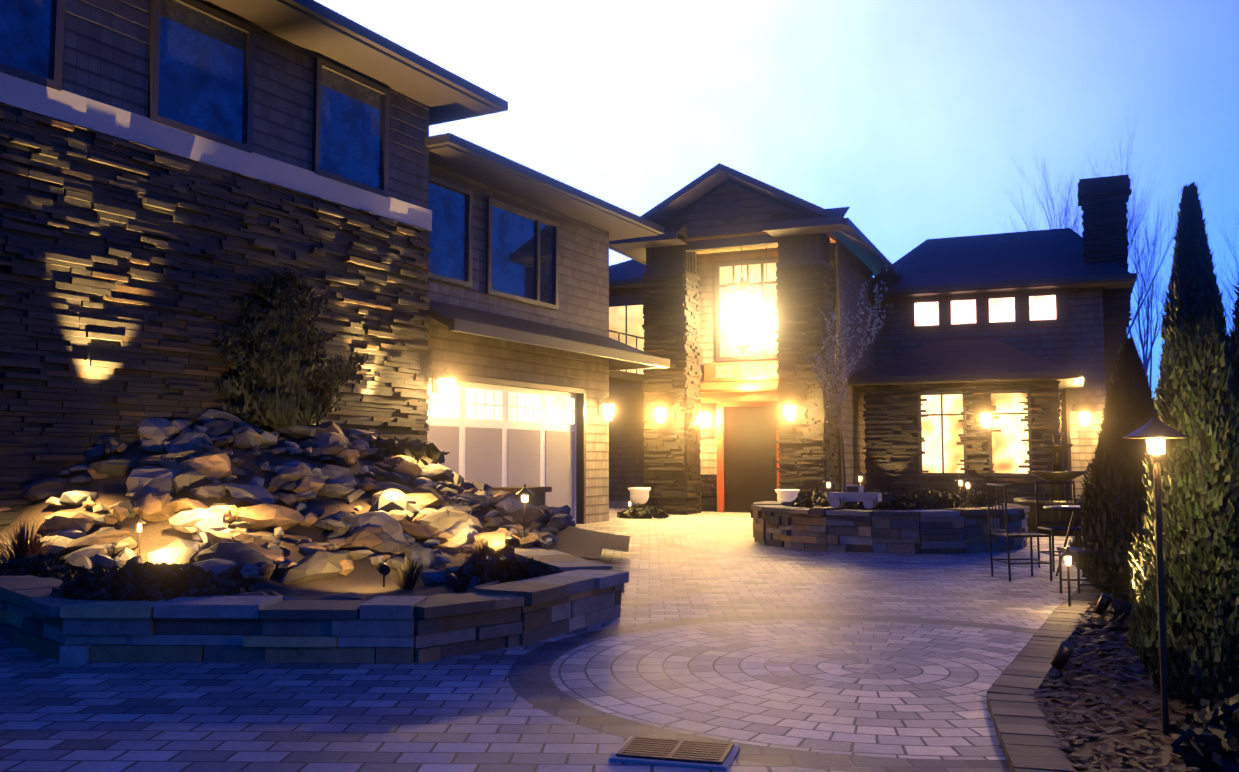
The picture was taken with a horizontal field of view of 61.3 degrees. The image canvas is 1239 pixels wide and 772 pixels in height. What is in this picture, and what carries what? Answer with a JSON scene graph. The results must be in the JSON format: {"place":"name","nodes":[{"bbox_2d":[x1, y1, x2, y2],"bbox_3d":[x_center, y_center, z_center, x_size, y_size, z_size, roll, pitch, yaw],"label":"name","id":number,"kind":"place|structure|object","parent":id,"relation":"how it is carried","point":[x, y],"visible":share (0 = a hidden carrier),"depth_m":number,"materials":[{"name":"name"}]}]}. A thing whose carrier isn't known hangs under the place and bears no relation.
{"place":"outdoors","nodes":[
{"label":"outdoors","id":0,"kind":"place"},
{"bbox_2d":[0,101,432,531],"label":"stone wall","id":1,"kind":"structure","parent":0,"point":[128,268],"depth_m":10.99,"materials":[{"name":"stone"}]},
{"bbox_2d":[0,0,431,230],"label":"upper wall","id":2,"kind":"structure","parent":1,"relation":"on","point":[198,81],"depth_m":11.88,"materials":[{"name":"brown wood"}]},
{"bbox_2d":[200,0,507,125],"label":"wing roof","id":3,"kind":"structure","parent":2,"relation":"on","point":[321,30],"depth_m":13.35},
{"bbox_2d":[154,577,466,621],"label":"planter soil","id":4,"kind":"structure","parent":0,"point":[367,591],"depth_m":7.73,"materials":[{"name":"brown soil"}]},
{"bbox_2d":[125,555,142,564],"bbox_3d":[-3.562,1.330,7.663,0.080,0.169,0.147,0,-4,-3],"label":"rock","id":5,"kind":"object","parent":4,"relation":"on","point":[136,559],"visible":0.46,"depth_m":7.64,"materials":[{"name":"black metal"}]},
{"bbox_2d":[134,517,145,555],"bbox_3d":[-3.981,1.335,8.657,0.100,0.498,0.100,0,-4,2],"label":"path light","id":6,"kind":"object","parent":4,"relation":"on","point":[139,521],"visible":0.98,"depth_m":8.65,"materials":[{"name":"brown metal"}]},
{"bbox_2d":[0,517,511,589],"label":"ornamental grasses","id":7,"kind":"object","parent":4,"relation":"on","point":[21,546],"visible":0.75,"depth_m":8.50,"materials":[{"name":"green plant"}]},
{"bbox_2d":[0,403,630,600],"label":"rock pile","id":8,"kind":"object","parent":4,"relation":"on","point":[572,540],"visible":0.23,"depth_m":9.83,"materials":[{"name":"stone"}]},
{"bbox_2d":[211,268,365,426],"bbox_3d":[-4.032,-0.449,12.372,1.847,1.906,1.589,3,-5,-33],"label":"shrub","id":9,"kind":"object","parent":8,"relation":"on","point":[280,377],"visible":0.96,"depth_m":11.96,"materials":[{"name":"green plant"}]},
{"bbox_2d":[376,562,389,586],"bbox_3d":[-1.626,1.301,7.210,0.080,0.164,0.143,2,-4,-23],"label":"garden light","id":10,"kind":"object","parent":4,"relation":"on","point":[383,568],"visible":1,"depth_m":7.16,"materials":[{"name":"black metal"}]},
{"bbox_2d":[505,537,519,555],"bbox_3d":[-0.968,1.457,9.486,0.080,0.168,0.146,3,-5,-40],"label":"garden light","id":11,"kind":"object","parent":4,"relation":"on","point":[512,542],"visible":0.88,"depth_m":9.46,"materials":[{"name":"black metal"}]},
{"bbox_2d":[427,163,608,523],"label":"wing garage walls","id":12,"kind":"structure","parent":0,"point":[497,251],"depth_m":18.01,"materials":[{"name":"beige wood"}]},
{"bbox_2d":[431,368,454,399],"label":"wall lantern","id":13,"kind":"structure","parent":12,"relation":"attached to","point":[442,384],"depth_m":14.86,"materials":[{"name":"white glass"}]},
{"bbox_2d":[426,378,576,523],"bbox_3d":[-1.948,1.218,17.563,0.082,2.440,4.700,-2,-5,28],"label":"garage door","id":14,"kind":"structure","parent":12,"relation":"attached to","point":[497,435],"depth_m":17.68,"materials":[{"name":"white paint"}]},
{"bbox_2d":[425,133,664,240],"bbox_3d":[-4.989,-3.804,20.311,9.630,1.460,6.980,-2,-5,28],"label":"roof eave","id":15,"kind":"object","parent":12,"relation":"on","point":[460,156],"depth_m":17.35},
{"bbox_2d":[427,300,669,370],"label":"wing pent roof","id":16,"kind":"structure","parent":12,"relation":"attached to","point":[618,354],"depth_m":17.25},
{"bbox_2d":[598,397,614,419],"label":"wall lantern","id":17,"kind":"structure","parent":12,"relation":"attached to","point":[608,405],"depth_m":20.00,"materials":[{"name":"white glass"}]},
{"bbox_2d":[0,501,1088,771],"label":"courtyard paving","id":18,"kind":"structure","parent":0,"point":[724,627],"depth_m":5.60,"materials":[{"name":"grey stone"}]},
{"bbox_2d":[0,412,415,498],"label":"wing stone backing","id":19,"kind":"object","parent":18,"relation":"on","point":[70,447],"depth_m":9.96,"materials":[{"name":"stone"}]},
{"bbox_2d":[103,443,111,459],"bbox_3d":[-4.995,0.659,10.194,0.077,0.212,0.074,-2,-4,24],"label":"spotlight","id":20,"kind":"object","parent":19,"relation":"attached to","point":[107,447],"depth_m":10.16,"materials":[{"name":"black metal"}]},
{"bbox_2d":[609,330,643,384],"bbox_3d":[-1.808,-0.894,26.020,2.000,1.222,8.038,-2,-5,28],"label":"balcony railing","id":21,"kind":"object","parent":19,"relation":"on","point":[617,377],"visible":0.1,"depth_m":27.85,"materials":[{"name":"black wood"}]},
{"bbox_2d":[0,584,623,663],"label":"planter wall stones","id":22,"kind":"object","parent":18,"relation":"on","point":[358,640],"visible":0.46,"depth_m":6.29,"materials":[{"name":"grey stone"}]},
{"bbox_2d":[0,546,628,618],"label":"wall capstone","id":23,"kind":"object","parent":22,"relation":"on","point":[574,575],"visible":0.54,"depth_m":6.49,"materials":[{"name":"stone"}]},
{"bbox_2d":[514,484,535,537],"bbox_3d":[-0.951,1.347,10.479,0.220,0.724,0.220,0,-4,2],"label":"path light","id":24,"kind":"object","parent":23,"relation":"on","point":[524,492],"visible":0.98,"depth_m":10.47,"materials":[{"name":"brown metal"}]},
{"bbox_2d":[492,486,551,506],"bbox_3d":[-1.455,1.718,15.376,0.520,0.460,0.900,-2,-5,28],"label":"stone seat","id":25,"kind":"object","parent":18,"relation":"on","point":[538,499],"visible":0.36,"depth_m":15.31,"materials":[{"name":"grey stone"}]},
{"bbox_2d":[0,437,1238,771],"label":"groundcover shrubs","id":26,"kind":"object","parent":18,"relation":"on","point":[1208,735],"visible":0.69,"depth_m":6.92,"materials":[{"name":"green plant"}]},
{"bbox_2d":[627,498,632,518],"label":"path light","id":27,"kind":"object","parent":18,"relation":"on","point":[629,501],"visible":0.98,"depth_m":21.09,"materials":[{"name":"brown metal"}]},
{"bbox_2d":[628,487,650,503],"bbox_3d":[0.430,2.487,22.497,0.500,0.590,0.500,0,-4,2],"label":"planter pot","id":28,"kind":"object","parent":18,"relation":"on","point":[640,495],"visible":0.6,"depth_m":22.34,"materials":[{"name":"white ceramic"}]},
{"bbox_2d":[609,736,739,770],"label":"drain grate","id":29,"kind":"object","parent":18,"relation":"on","point":[680,753],"visible":0.98,"depth_m":4.26,"materials":[{"name":"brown metal"}]},
{"bbox_2d":[648,400,831,510],"bbox_3d":[2.581,0.165,22.839,3.900,5.270,0.850,-2,-4,23],"label":"stone column","id":30,"kind":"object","parent":18,"relation":"on","point":[696,454],"depth_m":22.84,"materials":[{"name":"grey stone"}]},
{"bbox_2d":[643,232,873,511],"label":"tower walls","id":31,"kind":"structure","parent":18,"relation":"on","point":[698,258],"depth_m":23.97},
{"bbox_2d":[655,402,666,421],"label":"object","id":32,"kind":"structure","parent":31,"relation":"attached to","point":[661,412],"depth_m":22.69,"materials":[{"name":"white glass"}]},
{"bbox_2d":[701,407,711,425],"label":"wall lamp","id":33,"kind":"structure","parent":31,"relation":"attached to","point":[706,413],"depth_m":23.89,"materials":[{"name":"white glass"}]},
{"bbox_2d":[723,248,760,353],"bbox_3d":[2.717,-1.937,23.171,0.872,2.490,0.755,-2,-4,23],"label":"hanging lantern","id":34,"kind":"object","parent":31,"relation":"hanging from","point":[742,314],"visible":1,"depth_m":22.93,"materials":[{"name":"white glass"}]},
{"bbox_2d":[715,258,778,360],"bbox_3d":[2.977,-1.733,23.880,1.620,2.280,0.070,-2,-4,23],"label":"window","id":35,"kind":"structure","parent":31,"relation":"in","point":[763,345],"depth_m":23.91,"materials":[{"name":"glass"}]},
{"bbox_2d":[609,163,902,278],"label":"tower roof","id":36,"kind":"structure","parent":31,"relation":"on","point":[719,199],"depth_m":22.59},
{"bbox_2d":[761,246,771,333],"bbox_3d":[3.289,-2.159,23.374,0.240,2.020,0.240,4,-5,-44],"label":"hanging lantern","id":37,"kind":"object","parent":31,"relation":"hanging from","point":[766,316],"visible":0.94,"depth_m":23.24,"materials":[{"name":"white glass"}]},
{"bbox_2d":[784,399,796,420],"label":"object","id":38,"kind":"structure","parent":31,"relation":"attached to","point":[790,406],"depth_m":21.54,"materials":[{"name":"white glass"}]},
{"bbox_2d":[609,287,1105,500],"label":"house walls","id":39,"kind":"structure","parent":18,"relation":"on","point":[1064,327],"depth_m":26.08,"materials":[{"name":"wood"}]},
{"bbox_2d":[609,228,1136,299],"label":"house roof","id":40,"kind":"structure","parent":39,"relation":"on","point":[1048,259],"depth_m":26.99,"materials":[{"name":"grey"}]},
{"bbox_2d":[1078,406,1089,425],"bbox_3d":[11.093,0.717,24.939,0.270,0.459,0.335,-2,-4,24],"label":"wall lantern","id":41,"kind":"object","parent":39,"relation":"attached to","point":[1084,415],"depth_m":24.84,"materials":[{"name":"white glass"}]},
{"bbox_2d":[1077,174,1131,399],"bbox_3d":[12.118,-1.051,25.907,1.208,8.120,1.271,-2,-4,23],"label":"chimney","id":42,"kind":"object","parent":39,"relation":"attached to","point":[1115,191],"depth_m":25.57,"materials":[{"name":"black stone"}]},
{"bbox_2d":[750,509,1027,553],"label":"planter wall stones","id":43,"kind":"object","parent":18,"relation":"on","point":[914,534],"visible":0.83,"depth_m":13.63,"materials":[{"name":"grey stone"}]},
{"bbox_2d":[826,485,881,508],"bbox_3d":[3.095,1.460,13.814,0.690,0.300,0.300,-2,-4,26],"label":"toy truck","id":44,"kind":"object","parent":43,"relation":"on","point":[869,500],"visible":1,"depth_m":13.72,"materials":[{"name":"grey plastic"}]},
{"bbox_2d":[751,500,1029,516],"bbox_3d":[3.904,1.763,15.335,3.940,0.085,3.939,0,-4,2],"label":"wall cap","id":45,"kind":"object","parent":43,"relation":"on","point":[778,506],"visible":0.65,"depth_m":13.76,"materials":[{"name":"grey stone"}]},
{"bbox_2d":[775,489,799,500],"bbox_3d":[3.409,2.397,21.202,0.500,0.590,0.500,0,-4,2],"label":"planter pot","id":46,"kind":"object","parent":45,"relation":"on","point":[787,495],"visible":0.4,"depth_m":21.04,"materials":[{"name":"white ceramic"}]},
{"label":"round planter soil","id":47,"kind":"structure","parent":43,"relation":"in","visible":0},
{"bbox_2d":[824,477,832,505],"bbox_3d":[2.935,1.536,14.672,0.160,0.526,0.160,0,-4,2],"label":"path light","id":48,"kind":"object","parent":47,"relation":"on","point":[828,481],"visible":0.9,"depth_m":14.66,"materials":[{"name":"white metal"}]},
{"bbox_2d":[806,264,898,491],"bbox_3d":[3.504,0.035,15.916,1.327,3.694,1.494,0,-4,2],"label":"bare tree","id":49,"kind":"object","parent":47,"relation":"on","point":[831,350],"visible":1,"depth_m":15.87,"materials":[{"name":"brown plant"}]},
{"bbox_2d":[856,471,863,484],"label":"path light","id":50,"kind":"object","parent":47,"relation":"on","point":[860,475],"visible":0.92,"depth_m":16.64,"materials":[{"name":"white metal"}]},
{"bbox_2d":[956,475,964,489],"bbox_3d":[5.222,1.629,16.007,0.160,0.526,0.160,0,-4,2],"label":"path light","id":51,"kind":"object","parent":47,"relation":"on","point":[960,479],"visible":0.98,"depth_m":16.00,"materials":[{"name":"white metal"}]},
{"bbox_2d":[962,477,972,507],"bbox_3d":[4.776,1.512,14.322,0.160,0.526,0.160,0,-4,2],"label":"path light","id":52,"kind":"object","parent":47,"relation":"on","point":[967,481],"visible":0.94,"depth_m":14.31,"materials":[{"name":"brown metal"}]},
{"bbox_2d":[862,380,1063,503],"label":"stone wall","id":53,"kind":"structure","parent":18,"relation":"on","point":[897,400],"depth_m":23.37,"materials":[{"name":"grey stone"}]},
{"bbox_2d":[847,338,1083,388],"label":"bay roof","id":54,"kind":"structure","parent":53,"relation":"on","point":[966,360],"depth_m":23.54,"materials":[{"name":"grey"}]},
{"bbox_2d":[918,389,1032,476],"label":"bay windows","id":55,"kind":"structure","parent":53,"relation":"in","point":[941,426],"depth_m":23.30,"materials":[{"name":"yellow glass"}]},
{"bbox_2d":[979,406,991,426],"bbox_3d":[8.041,0.679,22.941,0.270,0.459,0.335,-2,-4,24],"label":"wall lantern","id":56,"kind":"object","parent":53,"relation":"attached to","point":[985,413],"visible":1,"depth_m":22.84,"materials":[{"name":"white glass"}]},
{"bbox_2d":[987,576,1103,771],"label":"bed border pavers","id":57,"kind":"object","parent":18,"relation":"on","point":[1026,739],"visible":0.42,"depth_m":5.10,"materials":[{"name":"grey stone"}]},
{"bbox_2d":[1059,547,1076,605],"bbox_3d":[3.562,1.520,8.288,0.140,0.486,0.140,0,-4,2],"label":"path light","id":58,"kind":"object","parent":57,"relation":"on","point":[1068,554],"visible":0.98,"depth_m":8.28,"materials":[{"name":"brown metal"}]},
{"bbox_2d":[1014,431,1087,535],"bbox_3d":[7.151,1.564,17.062,1.360,1.680,1.360,0,-4,2],"label":"fountain","id":59,"kind":"object","parent":18,"relation":"on","point":[1056,448],"visible":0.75,"depth_m":16.74,"materials":[{"name":"grey stone"}]},
{"bbox_2d":[986,481,1127,593],"bbox_3d":[4.740,1.465,10.408,1.880,0.967,2.724,0,-4,2],"label":"bar table set","id":60,"kind":"object","parent":18,"relation":"on","point":[1077,551],"visible":0.56,"depth_m":10.72,"materials":[{"name":"black metal"}]},
{"bbox_2d":[1028,590,1222,771],"bbox_3d":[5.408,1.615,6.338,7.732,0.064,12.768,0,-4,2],"label":"mulch bark chips","id":61,"kind":"object","parent":18,"relation":"on","point":[1085,732],"visible":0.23,"depth_m":4.99,"materials":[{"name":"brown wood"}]},
{"bbox_2d":[1050,641,1074,676],"bbox_3d":[2.400,1.488,5.657,0.080,0.218,0.135,3,-5,-37],"label":"spotlight","id":62,"kind":"object","parent":61,"relation":"on","point":[1063,653],"visible":0.88,"depth_m":5.64,"materials":[{"name":"black metal"}]},
{"bbox_2d":[1094,593,1112,618],"bbox_3d":[3.554,1.627,7.671,0.131,0.218,0.080,-2,-5,32],"label":"spotlight","id":63,"kind":"object","parent":61,"relation":"on","point":[1103,603],"visible":0.88,"depth_m":7.65,"materials":[{"name":"black metal"}]},
{"bbox_2d":[1123,409,1187,735],"bbox_3d":[2.349,0.801,4.540,0.260,1.404,0.260,0,-4,2],"label":"tall light pole","id":64,"kind":"object","parent":61,"relation":"on","point":[1155,431],"visible":1,"depth_m":4.53,"materials":[{"name":"brown metal"}]},
{"bbox_2d":[1065,181,1238,705],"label":"evergreen trees","id":65,"kind":"object","parent":18,"relation":"on","point":[1196,392],"visible":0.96,"depth_m":5.10,"materials":[{"name":"green plant"}]},
{"bbox_2d":[641,264,838,514],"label":"stone columns","id":66,"kind":"structure","parent":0,"point":[672,312],"depth_m":22.73,"materials":[{"name":"grey stone"}]},
{"bbox_2d":[700,360,779,511],"bbox_3d":[2.901,1.138,23.507,2.300,3.420,0.450,-2,-4,23],"label":"front door","id":67,"kind":"structure","parent":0,"point":[743,396],"depth_m":23.65,"materials":[{"name":"brown wood"}]},
{"bbox_2d":[314,0,1238,400],"label":"sky","id":68,"kind":"structure","parent":0,"point":[909,116],"materials":[{"name":"blue"}]},
{"label":"ground","id":69,"kind":"structure","parent":0,"visible":0},
{"bbox_2d":[1000,108,1238,390],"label":"bare trees","id":70,"kind":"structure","parent":69,"relation":"on","point":[1147,332],"depth_m":38.08,"materials":[{"name":"brown plant"}]}
]}

